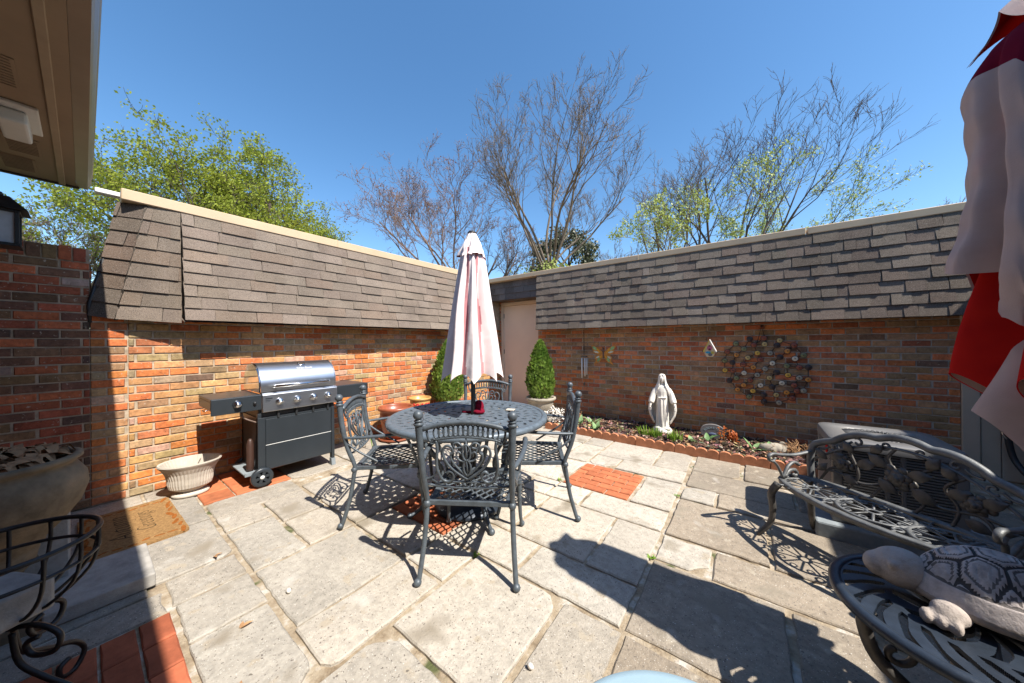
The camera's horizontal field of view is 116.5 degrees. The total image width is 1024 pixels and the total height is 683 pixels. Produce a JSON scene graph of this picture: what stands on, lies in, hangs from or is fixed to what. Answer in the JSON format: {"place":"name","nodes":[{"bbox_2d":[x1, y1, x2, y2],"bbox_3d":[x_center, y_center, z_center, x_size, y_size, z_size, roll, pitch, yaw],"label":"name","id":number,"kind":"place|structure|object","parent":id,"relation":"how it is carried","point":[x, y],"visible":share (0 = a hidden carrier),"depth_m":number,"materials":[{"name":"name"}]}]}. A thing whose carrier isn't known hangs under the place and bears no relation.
{"place":"outdoors","nodes":[
{"label":"outdoors","id":0,"kind":"place"},
{"bbox_2d":[19,201,108,287],"bbox_3d":[-13.612,-1.422,9.492,4.740,5.835,4.207,0,0,37],"label":"leafy tree","id":1,"kind":"object","parent":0,"point":[31,235],"visible":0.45,"depth_m":9.62,"materials":[{"name":"green plant"}]},
{"bbox_2d":[40,215,105,272],"bbox_3d":[-17.000,-1.935,13.229,2.630,6.885,4.087,0,0,24],"label":"bare tree","id":2,"kind":"object","parent":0,"point":[47,241],"visible":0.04,"depth_m":12.62,"materials":[{"name":"plant"}]},
{"bbox_2d":[19,612,191,682],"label":"tile paving","id":3,"kind":"structure","parent":0,"point":[164,660],"depth_m":1.31,"materials":[{"name":"ceramic"}]},
{"bbox_2d":[0,514,103,682],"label":"wire basket stand","id":4,"kind":"object","parent":3,"relation":"on","point":[17,647],"visible":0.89,"depth_m":1.11,"materials":[{"name":"black metal"}]},
{"bbox_2d":[0,572,54,633],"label":"basket stone","id":5,"kind":"object","parent":4,"relation":"in","point":[15,608],"visible":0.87,"depth_m":1.06,"materials":[{"name":"grey stone"}]},
{"bbox_2d":[3,87,359,243],"bbox_3d":[-10.505,-3.025,12.255,9.140,8.970,9.343,0,0,-3],"label":"leafy tree","id":6,"kind":"object","parent":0,"point":[226,193],"visible":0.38,"depth_m":9.81,"materials":[{"name":"green plant"}]},
{"bbox_2d":[196,468,290,505],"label":"tile paving","id":7,"kind":"structure","parent":0,"point":[235,482],"depth_m":2.91,"materials":[{"name":"ceramic"}]},
{"bbox_2d":[199,360,367,487],"bbox_3d":[-2.286,0.764,3.281,0.593,1.115,1.397,0,0,37],"label":"barbecue grill","id":8,"kind":"object","parent":7,"relation":"on","point":[287,413],"visible":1,"depth_m":3.06,"materials":[{"name":"black metal"}]},
{"bbox_2d":[409,395,430,406],"bbox_3d":[-1.380,0.976,4.761,0.329,0.280,0.329,0,0,37],"label":"painted pot","id":9,"kind":"object","parent":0,"point":[419,400],"visible":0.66,"depth_m":4.66,"materials":[{"name":"yellow ceramic"}]},
{"bbox_2d":[393,484,462,534],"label":"brick paving","id":10,"kind":"structure","parent":0,"point":[438,523],"depth_m":2.39,"materials":[{"name":"brick"}]},
{"bbox_2d":[331,128,543,276],"bbox_3d":[-3.431,-3.442,14.338,7.940,9.698,9.757,0,0,37],"label":"bare tree","id":11,"kind":"object","parent":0,"point":[391,210],"visible":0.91,"depth_m":13.43,"materials":[{"name":"brown plant"}]},
{"bbox_2d":[429,339,463,401],"bbox_3d":[-1.041,0.492,5.148,0.614,1.085,0.579,0,0,37],"label":"evergreen shrub","id":12,"kind":"object","parent":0,"point":[445,389],"visible":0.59,"depth_m":5.00,"materials":[{"name":"green plant"}]},
{"bbox_2d":[0,0,1010,282],"label":"sky","id":13,"kind":"structure","parent":0,"point":[331,85],"materials":[{"name":"blue"}]},
{"bbox_2d":[481,218,539,276],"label":"bare tree","id":14,"kind":"object","parent":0,"point":[509,262],"visible":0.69,"depth_m":12.24,"materials":[{"name":"brown plant"}]},
{"bbox_2d":[0,407,1023,682],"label":"patio paving","id":15,"kind":"structure","parent":0,"point":[476,619],"depth_m":1.70,"materials":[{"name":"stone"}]},
{"bbox_2d":[0,442,89,646],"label":"garden urn","id":16,"kind":"object","parent":15,"relation":"on","point":[42,481],"visible":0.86,"depth_m":1.44,"materials":[{"name":"stone"}]},
{"bbox_2d":[0,240,91,511],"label":"brick pier","id":17,"kind":"structure","parent":15,"relation":"on","point":[45,289],"depth_m":2.39,"materials":[{"name":"brown brick"}]},
{"bbox_2d":[0,191,30,250],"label":"wall lantern","id":18,"kind":"object","parent":17,"relation":"attached to","point":[13,213],"depth_m":2.00,"materials":[{"name":"black metal"}]},
{"bbox_2d":[24,512,70,578],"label":"plinth block","id":19,"kind":"structure","parent":15,"relation":"on","point":[57,562],"depth_m":1.66,"materials":[{"name":"grey concrete"}]},
{"bbox_2d":[0,0,101,189],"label":"house","id":20,"kind":"structure","parent":15,"relation":"on","point":[49,58],"depth_m":1.56,"materials":[{"name":"paint"}]},
{"bbox_2d":[0,97,42,143],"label":"soffit light","id":21,"kind":"object","parent":20,"relation":"attached to","point":[20,122],"visible":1,"depth_m":1.74,"materials":[{"name":"white plastic"}]},
{"bbox_2d":[41,543,155,625],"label":"stone step slab","id":22,"kind":"structure","parent":15,"relation":"on","point":[106,580],"depth_m":1.65,"materials":[{"name":"grey stone"}]},
{"bbox_2d":[77,497,188,563],"bbox_3d":[-2.695,1.312,2.252,0.813,0.017,0.454,0,0,35],"label":"doormat","id":23,"kind":"object","parent":15,"relation":"on","point":[152,522],"visible":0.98,"depth_m":2.23,"materials":[{"name":"brown fabric"}]},
{"bbox_2d":[156,453,221,498],"bbox_3d":[-2.805,1.180,2.769,0.405,0.290,0.334,0,0,-39],"label":"ribbed planter","id":24,"kind":"object","parent":15,"relation":"on","point":[188,476],"visible":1,"depth_m":2.71,"materials":[{"name":"ceramic"}]},
{"bbox_2d":[239,620,252,627],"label":"dry leaf","id":25,"kind":"object","parent":15,"relation":"on","point":[242,624],"visible":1,"depth_m":1.46,"materials":[{"name":"brown plant"}]},
{"bbox_2d":[86,188,499,506],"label":"brick wall","id":26,"kind":"structure","parent":15,"relation":"on","point":[187,305],"depth_m":3.11,"materials":[{"name":"brick"}]},
{"bbox_2d":[94,187,119,198],"bbox_3d":[-3.385,-1.242,2.660,0.070,0.042,0.146,0,0,37],"label":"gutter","id":27,"kind":"object","parent":26,"relation":"attached to","point":[106,193],"visible":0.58,"depth_m":2.64,"materials":[{"name":"white paint"}]},
{"bbox_2d":[335,385,435,529],"bbox_3d":[-0.951,0.839,2.517,0.646,0.942,0.633,0,0,-7],"label":"garden chair","id":28,"kind":"object","parent":15,"relation":"on","point":[349,405],"visible":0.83,"depth_m":2.38,"materials":[{"name":"metal"}]},
{"bbox_2d":[378,403,413,442],"bbox_3d":[-1.576,1.095,4.310,0.462,0.437,0.462,0,0,37],"label":"terracotta pot","id":29,"kind":"object","parent":15,"relation":"on","point":[386,410],"visible":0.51,"depth_m":4.17,"materials":[{"name":"orange ceramic"}]},
{"bbox_2d":[385,400,547,535],"bbox_3d":[-0.343,0.943,2.549,1.256,0.728,1.256,0,0,37],"label":"round table","id":30,"kind":"object","parent":15,"relation":"on","point":[401,427],"visible":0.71,"depth_m":2.41,"materials":[{"name":"metal"}]},
{"bbox_2d":[435,452,502,521],"bbox_3d":[-0.342,1.099,2.549,0.540,0.405,0.540,0,0,37],"label":"parasol base","id":31,"kind":"object","parent":15,"relation":"on","point":[465,513],"visible":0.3,"depth_m":2.37,"materials":[{"name":"metal"}]},
{"bbox_2d":[441,230,503,483],"bbox_3d":[-0.320,0.135,2.558,0.466,2.060,0.482,0,0,14],"label":"closed parasol","id":32,"kind":"object","parent":31,"relation":"in","point":[472,352],"visible":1,"depth_m":2.45,"materials":[{"name":"white fabric"}]},
{"bbox_2d":[413,410,527,592],"bbox_3d":[-0.221,0.833,1.956,0.633,0.942,0.646,0,0,5],"label":"garden chair","id":33,"kind":"object","parent":15,"relation":"on","point":[448,478],"visible":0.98,"depth_m":1.71,"materials":[{"name":"metal"}]},
{"bbox_2d":[450,374,512,475],"bbox_3d":[-0.288,0.835,3.208,0.633,0.942,0.646,0,0,5],"label":"garden chair","id":34,"kind":"object","parent":15,"relation":"on","point":[509,383],"visible":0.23,"depth_m":3.47,"materials":[{"name":"metal"}]},
{"bbox_2d":[527,662,533,669],"bbox_3d":[0.073,1.289,1.259,0.031,0.023,0.021,0,0,37],"label":"pebble","id":35,"kind":"object","parent":15,"relation":"on","point":[530,666],"visible":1,"depth_m":1.25,"materials":[{"name":"white stone"}]},
{"bbox_2d":[494,382,581,521],"bbox_3d":[0.203,0.830,2.570,0.646,0.942,0.633,0,0,4],"label":"garden chair","id":36,"kind":"object","parent":15,"relation":"on","point":[570,424],"visible":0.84,"depth_m":2.38,"materials":[{"name":"metal"}]},
{"bbox_2d":[526,395,555,425],"bbox_3d":[0.456,1.087,5.019,0.480,0.430,0.480,0,0,37],"label":"concrete urn","id":37,"kind":"object","parent":15,"relation":"on","point":[544,404],"visible":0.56,"depth_m":4.84,"materials":[{"name":"beige concrete"}]},
{"bbox_2d":[525,339,556,398],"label":"potted evergreen","id":38,"kind":"object","parent":37,"relation":"on","point":[540,375],"visible":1,"depth_m":4.89,"materials":[{"name":"green plant"}]},
{"bbox_2d":[544,405,555,421],"bbox_3d":[0.578,1.143,4.877,0.211,0.316,0.220,0,0,37],"label":"dried hydrangea","id":39,"kind":"object","parent":15,"relation":"on","point":[549,412],"visible":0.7,"depth_m":4.85,"materials":[{"name":"white plant"}]},
{"bbox_2d":[545,422,562,430],"bbox_3d":[0.681,1.256,4.623,0.431,0.106,0.042,0,0,36],"label":"scalloped edging","id":40,"kind":"object","parent":15,"relation":"on","point":[550,425],"visible":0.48,"depth_m":4.66,"materials":[{"name":"ceramic"}]},
{"bbox_2d":[576,427,601,438],"bbox_3d":[1.030,1.254,4.362,0.431,0.106,0.042,0,0,37],"label":"scalloped edging","id":41,"kind":"object","parent":15,"relation":"on","point":[591,433],"visible":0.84,"depth_m":4.32,"materials":[{"name":"ceramic"}]},
{"bbox_2d":[602,432,635,445],"bbox_3d":[1.382,1.250,4.105,0.431,0.106,0.042,0,0,36],"label":"scalloped edging","id":42,"kind":"object","parent":15,"relation":"on","point":[621,438],"visible":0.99,"depth_m":4.08,"materials":[{"name":"concrete"}]},
{"bbox_2d":[594,670,696,682],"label":"blue stool","id":43,"kind":"object","parent":15,"relation":"on","point":[640,676],"visible":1,"depth_m":0.85,"materials":[{"name":"paint"}]},
{"bbox_2d":[636,437,674,451],"bbox_3d":[1.730,1.247,3.843,0.431,0.106,0.042,0,0,37],"label":"scalloped edging","id":44,"kind":"object","parent":15,"relation":"on","point":[657,444],"visible":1,"depth_m":3.82,"materials":[{"name":"concrete"}]},
{"bbox_2d":[675,444,718,459],"bbox_3d":[2.081,1.244,3.583,0.431,0.106,0.042,0,0,37],"label":"scalloped edging","id":45,"kind":"object","parent":15,"relation":"on","point":[689,450],"visible":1,"depth_m":3.56,"materials":[{"name":"concrete"}]},
{"bbox_2d":[719,451,770,468],"bbox_3d":[2.432,1.241,3.325,0.431,0.106,0.042,0,0,36],"label":"scalloped edging","id":46,"kind":"object","parent":15,"relation":"on","point":[740,459],"visible":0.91,"depth_m":3.31,"materials":[{"name":"concrete"}]},
{"bbox_2d":[489,202,1023,483],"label":"brick wall","id":47,"kind":"structure","parent":15,"relation":"on","point":[866,315],"depth_m":3.78,"materials":[{"name":"brown brick"}]},
{"bbox_2d":[504,304,537,403],"bbox_3d":[0.233,0.270,6.455,0.976,2.030,0.052,0,0,37],"label":"door","id":48,"kind":"structure","parent":47,"relation":"in","point":[520,332],"depth_m":6.51,"materials":[{"name":"beige paint"}]},
{"bbox_2d":[581,329,587,385],"bbox_3d":[1.176,0.262,5.179,0.110,0.928,0.110,0,0,37],"label":"wind chime","id":49,"kind":"object","parent":47,"relation":"hanging from","point":[585,367],"visible":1,"depth_m":5.16,"materials":[{"name":"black metal"}]},
{"bbox_2d":[591,345,615,364],"bbox_3d":[1.468,0.215,5.103,0.410,0.320,0.025,0,0,37],"label":"butterfly ornament","id":50,"kind":"object","parent":47,"relation":"attached to","point":[607,353],"visible":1,"depth_m":5.09,"materials":[{"name":"orange metal"}]},
{"bbox_2d":[702,339,719,356],"bbox_3d":[2.508,-0.016,4.001,0.194,0.420,0.100,0,0,37],"label":"birdhouse","id":51,"kind":"object","parent":47,"relation":"hanging from","point":[709,350],"visible":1,"depth_m":3.98,"materials":[{"name":"beige wood"}]},
{"bbox_2d":[721,325,811,404],"bbox_3d":[3.090,0.284,3.889,0.869,0.973,0.037,0,0,37],"label":"disc wreath","id":52,"kind":"object","parent":47,"relation":"attached to","point":[787,374],"visible":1,"depth_m":3.86,"materials":[{"name":"orange ceramic"}]},
{"bbox_2d":[771,460,817,477],"bbox_3d":[2.783,1.238,3.066,0.431,0.106,0.042,0,0,36],"label":"scalloped edging","id":53,"kind":"object","parent":15,"relation":"on","point":[802,469],"visible":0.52,"depth_m":3.07,"materials":[{"name":"concrete"}]},
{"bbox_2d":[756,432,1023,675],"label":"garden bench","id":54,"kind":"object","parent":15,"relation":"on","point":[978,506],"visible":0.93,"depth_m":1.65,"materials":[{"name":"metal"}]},
{"bbox_2d":[802,484,992,555],"bbox_3d":[2.547,1.238,2.145,0.800,0.108,0.690,0,0,37],"label":"condenser pad","id":55,"kind":"object","parent":15,"relation":"on","point":[827,525],"visible":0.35,"depth_m":2.01,"materials":[{"name":"grey concrete"}]},
{"bbox_2d":[817,422,970,544],"bbox_3d":[2.510,0.909,2.159,0.574,0.546,0.574,0,0,37],"label":"air conditioner","id":56,"kind":"object","parent":55,"relation":"on","point":[909,463],"visible":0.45,"depth_m":1.96,"materials":[{"name":"beige metal"}]},
{"bbox_2d":[828,553,1023,682],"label":"side table","id":57,"kind":"object","parent":15,"relation":"on","point":[959,653],"visible":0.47,"depth_m":0.92,"materials":[{"name":"metal"}]},
{"bbox_2d":[862,545,1023,641],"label":"turtle statue","id":58,"kind":"object","parent":57,"relation":"on","point":[961,588],"visible":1,"depth_m":0.91,"materials":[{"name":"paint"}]},
{"bbox_2d":[945,0,1023,450],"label":"parasol","id":59,"kind":"object","parent":15,"relation":"on","point":[986,256],"visible":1,"depth_m":0.97,"materials":[{"name":"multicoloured fabric"}]},
{"bbox_2d":[1001,432,1023,475],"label":"hose","id":60,"kind":"object","parent":15,"relation":"on","point":[1012,455],"visible":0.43,"depth_m":2.81,"materials":[{"name":"black rubber"}]},
{"bbox_2d":[510,253,571,274],"bbox_3d":[1.987,-1.075,12.829,5.255,4.866,5.878,0,0,-26],"label":"green bush","id":61,"kind":"object","parent":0,"point":[552,266],"visible":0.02,"depth_m":12.71,"materials":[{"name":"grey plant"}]},
{"bbox_2d":[463,47,653,269],"bbox_3d":[1.939,-4.586,13.730,7.885,11.884,9.200,0,0,25],"label":"bare tree","id":62,"kind":"object","parent":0,"point":[515,201],"visible":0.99,"depth_m":12.28,"materials":[{"name":"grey plant"}]},
{"bbox_2d":[522,224,600,271],"bbox_3d":[3.307,-3.196,19.688,5.293,9.100,4.991,0,0,-7],"label":"conifer tree","id":63,"kind":"object","parent":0,"point":[586,252],"visible":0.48,"depth_m":19.49,"materials":[{"name":"green plant"}]},
{"bbox_2d":[563,463,643,500],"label":"brick paving","id":64,"kind":"structure","parent":0,"point":[603,480],"depth_m":2.95,"materials":[{"name":"brick"}]},
{"bbox_2d":[596,238,668,260],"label":"bare tree","id":65,"kind":"object","parent":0,"point":[607,258],"visible":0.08,"depth_m":21.39,"materials":[{"name":"plant"}]},
{"bbox_2d":[551,414,817,468],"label":"bark mulch","id":66,"kind":"object","parent":0,"point":[586,424],"visible":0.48,"depth_m":3.90,"materials":[{"name":"brown wood"}]},
{"bbox_2d":[552,408,563,422],"bbox_3d":[0.710,1.167,4.910,0.196,0.267,0.213,0,0,37],"label":"dried hydrangea","id":67,"kind":"object","parent":66,"relation":"on","point":[557,411],"visible":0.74,"depth_m":4.88,"materials":[{"name":"white plant"}]},
{"bbox_2d":[585,417,600,423],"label":"tulip plant","id":68,"kind":"object","parent":66,"relation":"on","point":[589,420],"visible":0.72,"depth_m":4.73,"materials":[{"name":"green plant"}]},
{"bbox_2d":[589,420,601,428],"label":"tulip plant","id":69,"kind":"object","parent":66,"relation":"on","point":[597,425],"visible":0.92,"depth_m":4.50,"materials":[{"name":"green plant"}]},
{"bbox_2d":[635,425,662,437],"bbox_3d":[1.778,1.162,4.117,0.355,0.157,0.155,0,0,23],"label":"shoot clump","id":70,"kind":"object","parent":66,"relation":"on","point":[655,431],"visible":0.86,"depth_m":4.11,"materials":[{"name":"green plant"}]},
{"bbox_2d":[648,374,676,433],"bbox_3d":[2.028,0.839,4.277,0.351,0.808,0.207,0,0,23],"label":"garden statue","id":71,"kind":"object","parent":66,"relation":"on","point":[662,407],"visible":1,"depth_m":4.24,"materials":[{"name":"white stone"}]},
{"bbox_2d":[667,428,685,441],"bbox_3d":[2.016,1.157,3.910,0.152,0.164,0.230,0,0,-16],"label":"shoot clump","id":72,"kind":"object","parent":66,"relation":"on","point":[674,436],"visible":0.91,"depth_m":3.90,"materials":[{"name":"green plant"}]},
{"bbox_2d":[703,433,717,440],"bbox_3d":[2.435,1.192,3.926,0.277,0.102,0.134,0,0,8],"label":"tulip plant","id":73,"kind":"object","parent":66,"relation":"on","point":[707,437],"visible":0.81,"depth_m":3.92,"materials":[{"name":"green plant"}]},
{"bbox_2d":[700,424,724,439],"bbox_3d":[2.540,1.146,4.018,0.265,0.196,0.048,0,0,31],"label":"engraved stone","id":74,"kind":"object","parent":66,"relation":"on","point":[710,429],"visible":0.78,"depth_m":4.00,"materials":[{"name":"grey stone"}]},
{"bbox_2d":[718,426,738,442],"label":"orange seedlings","id":75,"kind":"object","parent":66,"relation":"on","point":[731,437],"visible":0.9,"depth_m":3.79,"materials":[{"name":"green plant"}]},
{"bbox_2d":[743,437,762,449],"bbox_3d":[2.748,1.170,3.553,0.195,0.141,0.193,0,0,4],"label":"tulip plant","id":76,"kind":"object","parent":66,"relation":"on","point":[756,445],"visible":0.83,"depth_m":3.60,"materials":[{"name":"green plant"}]},
{"bbox_2d":[759,442,787,452],"bbox_3d":[2.889,1.176,3.508,0.263,0.151,0.144,0,0,19],"label":"stone ornament","id":77,"kind":"object","parent":66,"relation":"on","point":[779,447],"visible":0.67,"depth_m":3.47,"materials":[{"name":"stone"}]},
{"bbox_2d":[772,438,816,456],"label":"dry twigs","id":78,"kind":"object","parent":66,"relation":"on","point":[789,447],"visible":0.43,"depth_m":3.44,"materials":[{"name":"brown plant"}]},
{"bbox_2d":[606,137,784,253],"bbox_3d":[7.529,-3.176,14.065,6.071,8.970,9.957,0,0,23],"label":"bare tree","id":79,"kind":"object","parent":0,"point":[669,221],"visible":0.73,"depth_m":11.62,"materials":[{"name":"plant"}]},
{"bbox_2d":[715,216,841,240],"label":"bare tree","id":80,"kind":"object","parent":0,"point":[761,227],"visible":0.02,"depth_m":12.78,"materials":[{"name":"plant"}]},
{"bbox_2d":[629,64,939,245],"bbox_3d":[9.521,-4.050,12.290,8.012,10.690,7.189,0,0,-13],"label":"bare tree","id":81,"kind":"object","parent":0,"point":[766,169],"visible":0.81,"depth_m":11.00,"materials":[{"name":"brown plant"}]}
]}

